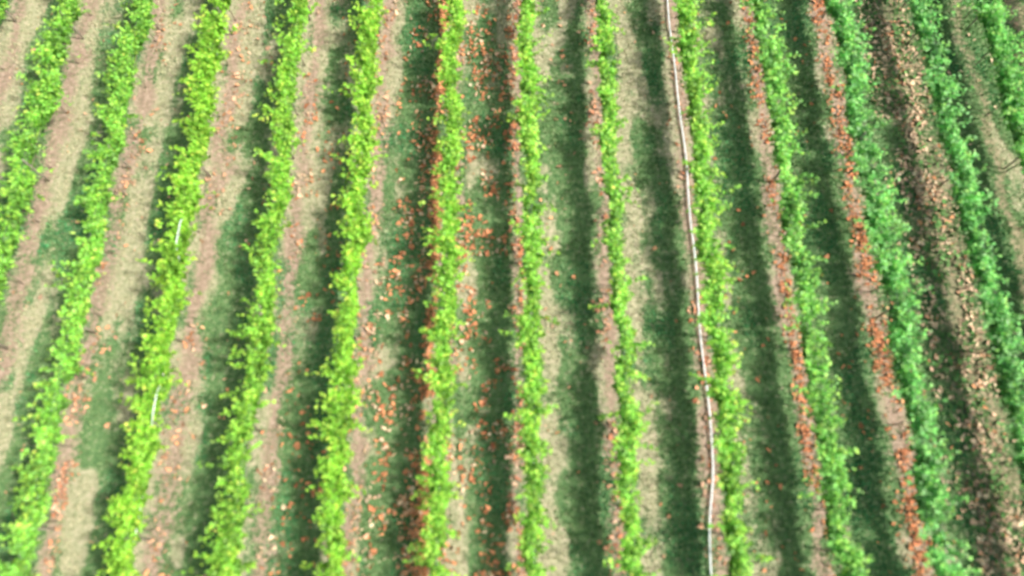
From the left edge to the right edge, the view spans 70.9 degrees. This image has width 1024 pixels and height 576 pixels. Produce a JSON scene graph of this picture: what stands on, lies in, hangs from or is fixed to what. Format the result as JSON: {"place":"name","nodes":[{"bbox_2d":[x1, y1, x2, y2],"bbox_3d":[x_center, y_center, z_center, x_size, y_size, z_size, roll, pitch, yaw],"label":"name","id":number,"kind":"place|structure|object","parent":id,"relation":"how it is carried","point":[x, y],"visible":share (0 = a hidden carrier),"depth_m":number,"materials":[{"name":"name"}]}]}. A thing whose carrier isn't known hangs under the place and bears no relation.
{"place":"outdoors","nodes":[
{"label":"outdoors","id":0,"kind":"place"},
{"bbox_2d":[0,0,1023,575],"bbox_3d":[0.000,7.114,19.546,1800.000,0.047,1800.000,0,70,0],"label":"ground","id":1,"kind":"structure","parent":0,"point":[190,360],"depth_m":22.05,"materials":[{"name":"beige soil"}]},
{"bbox_2d":[0,0,16,69],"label":"vine row","id":2,"kind":"object","parent":1,"relation":"on","point":[3,4],"visible":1,"depth_m":24.55,"materials":[{"name":"green plant"}]},
{"bbox_2d":[0,6,83,348],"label":"vine trellis","id":3,"kind":"object","parent":1,"relation":"on","point":[34,169],"visible":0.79,"depth_m":22.64,"materials":[{"name":"brown wood"}]},
{"bbox_2d":[0,0,90,349],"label":"vine row","id":4,"kind":"object","parent":1,"relation":"on","point":[21,188],"visible":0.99,"depth_m":22.58,"materials":[{"name":"green plant"}]},
{"bbox_2d":[0,0,158,575],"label":"vine row","id":5,"kind":"object","parent":1,"relation":"on","point":[25,533],"visible":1,"depth_m":20.59,"materials":[{"name":"green plant"}]},
{"bbox_2d":[15,13,159,573],"bbox_3d":[-12.504,-2.958,22.573,0.094,1.601,33.000,0,70,0],"label":"vine trellis","id":6,"kind":"object","parent":1,"relation":"on","point":[93,331],"visible":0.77,"depth_m":21.29,"materials":[{"name":"brown wood"}]},
{"bbox_2d":[92,0,239,575],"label":"vine row","id":7,"kind":"object","parent":1,"relation":"on","point":[120,554],"visible":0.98,"depth_m":20.40,"materials":[{"name":"green plant"}]},
{"bbox_2d":[125,4,232,540],"bbox_3d":[-9.850,-2.958,22.573,0.086,1.600,33.000,0,70,0],"label":"vine trellis","id":8,"kind":"object","parent":1,"relation":"on","point":[146,539],"visible":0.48,"depth_m":21.28,"materials":[{"name":"brown wood"}]},
{"bbox_2d":[134,37,219,541],"bbox_3d":[-9.705,-3.156,21.884,0.336,0.760,30.901,0,70,0],"label":"drip hose","id":9,"kind":"object","parent":8,"relation":"attached to","point":[170,320],"visible":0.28,"depth_m":19.47,"materials":[{"name":"white plastic"}]},
{"bbox_2d":[177,0,320,575],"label":"vine row","id":10,"kind":"object","parent":1,"relation":"on","point":[230,537],"visible":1,"depth_m":20.29,"materials":[{"name":"green plant"}]},
{"bbox_2d":[229,3,310,556],"bbox_3d":[-7.170,-2.958,22.573,0.086,1.601,33.000,0,70,0],"label":"vine trellis","id":11,"kind":"object","parent":1,"relation":"on","point":[268,285],"visible":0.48,"depth_m":20.59,"materials":[{"name":"brown wood"}]},
{"bbox_2d":[300,0,388,575],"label":"vine row","id":12,"kind":"object","parent":1,"relation":"on","point":[339,454],"visible":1,"depth_m":20.31,"materials":[{"name":"green plant"}]},
{"bbox_2d":[327,6,380,564],"bbox_3d":[-4.663,-2.958,22.573,0.112,1.601,33.000,0,70,0],"label":"vine trellis","id":13,"kind":"object","parent":1,"relation":"on","point":[354,336],"visible":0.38,"depth_m":21.33,"materials":[{"name":"brown wood"}]},
{"bbox_2d":[403,0,475,575],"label":"vine row","id":14,"kind":"object","parent":1,"relation":"on","point":[439,486],"visible":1,"depth_m":20.40,"materials":[{"name":"green plant"}]},
{"bbox_2d":[436,22,454,560],"bbox_3d":[-1.934,-2.958,22.573,0.098,1.601,33.000,0,70,0],"label":"vine trellis","id":15,"kind":"object","parent":1,"relation":"on","point":[445,291],"visible":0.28,"depth_m":20.65,"materials":[{"name":"brown wood"}]},
{"bbox_2d":[0,0,1023,575],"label":"leaf litter","id":16,"kind":"object","parent":1,"relation":"on","point":[898,58],"visible":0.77,"depth_m":21.73,"materials":[{"name":"orange plant"}]},
{"bbox_2d":[498,0,560,575],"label":"vine row","id":17,"kind":"object","parent":1,"relation":"on","point":[532,390],"visible":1,"depth_m":20.42,"materials":[{"name":"green plant"}]},
{"bbox_2d":[527,33,534,563],"bbox_3d":[0.542,-2.958,22.573,0.099,1.601,33.000,0,70,0],"label":"vine trellis","id":18,"kind":"object","parent":1,"relation":"on","point":[532,361],"visible":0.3,"depth_m":20.38,"materials":[{"name":"brown wood"}]},
{"bbox_2d":[607,55,636,573],"bbox_3d":[3.099,-2.958,22.573,0.099,1.601,33.000,0,70,0],"label":"vine trellis","id":19,"kind":"object","parent":1,"relation":"on","point":[620,283],"visible":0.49,"depth_m":20.95,"materials":[{"name":"brown wood"}]},
{"bbox_2d":[585,0,659,575],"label":"vine row","id":20,"kind":"object","parent":1,"relation":"on","point":[630,413],"visible":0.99,"depth_m":20.40,"materials":[{"name":"green plant"}]},
{"bbox_2d":[667,0,713,575],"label":"irrigation pipe","id":21,"kind":"object","parent":1,"relation":"on","point":[685,153],"visible":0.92,"depth_m":21.81,"materials":[{"name":"white plastic"}]},
{"bbox_2d":[676,1,741,540],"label":"vine trellis","id":22,"kind":"object","parent":1,"relation":"on","point":[706,337],"visible":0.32,"depth_m":20.65,"materials":[{"name":"brown wood"}]},
{"bbox_2d":[663,0,773,575],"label":"vine row","id":23,"kind":"object","parent":1,"relation":"on","point":[732,527],"visible":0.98,"depth_m":20.61,"materials":[{"name":"green plant"}]},
{"bbox_2d":[752,1,849,572],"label":"vine trellis","id":24,"kind":"object","parent":1,"relation":"on","point":[774,179],"visible":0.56,"depth_m":21.15,"materials":[{"name":"brown wood"}]},
{"bbox_2d":[737,0,874,575],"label":"vine row","id":25,"kind":"object","parent":1,"relation":"on","point":[834,482],"visible":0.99,"depth_m":20.56,"materials":[{"name":"green plant"}]},
{"bbox_2d":[820,9,947,561],"bbox_3d":[10.996,-2.958,22.573,0.094,1.601,33.000,0,70,0],"label":"vine trellis","id":26,"kind":"object","parent":1,"relation":"on","point":[892,307],"visible":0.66,"depth_m":21.42,"materials":[{"name":"brown wood"}]},
{"bbox_2d":[821,0,982,575],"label":"vine row","id":27,"kind":"object","parent":1,"relation":"on","point":[930,494],"visible":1,"depth_m":20.57,"materials":[{"name":"green plant"}]},
{"bbox_2d":[899,0,1023,529],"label":"vine row","id":28,"kind":"object","parent":1,"relation":"on","point":[940,89],"visible":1,"depth_m":21.48,"materials":[{"name":"green plant"}]},
{"bbox_2d":[907,0,1023,555],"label":"vine trellis","id":29,"kind":"object","parent":1,"relation":"on","point":[940,185],"visible":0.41,"depth_m":22.70,"materials":[{"name":"brown wood"}]},
{"bbox_2d":[953,0,1023,229],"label":"vine row","id":30,"kind":"object","parent":1,"relation":"on","point":[1007,76],"visible":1,"depth_m":23.31,"materials":[{"name":"green plant"}]},
{"bbox_2d":[967,0,1018,169],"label":"vine trellis","id":31,"kind":"object","parent":1,"relation":"on","point":[1017,158],"visible":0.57,"depth_m":23.84,"materials":[{"name":"brown wood"}]},
{"bbox_2d":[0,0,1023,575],"bbox_3d":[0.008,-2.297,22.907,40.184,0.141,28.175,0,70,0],"label":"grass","id":32,"kind":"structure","parent":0,"point":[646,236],"depth_m":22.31,"materials":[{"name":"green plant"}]}
]}

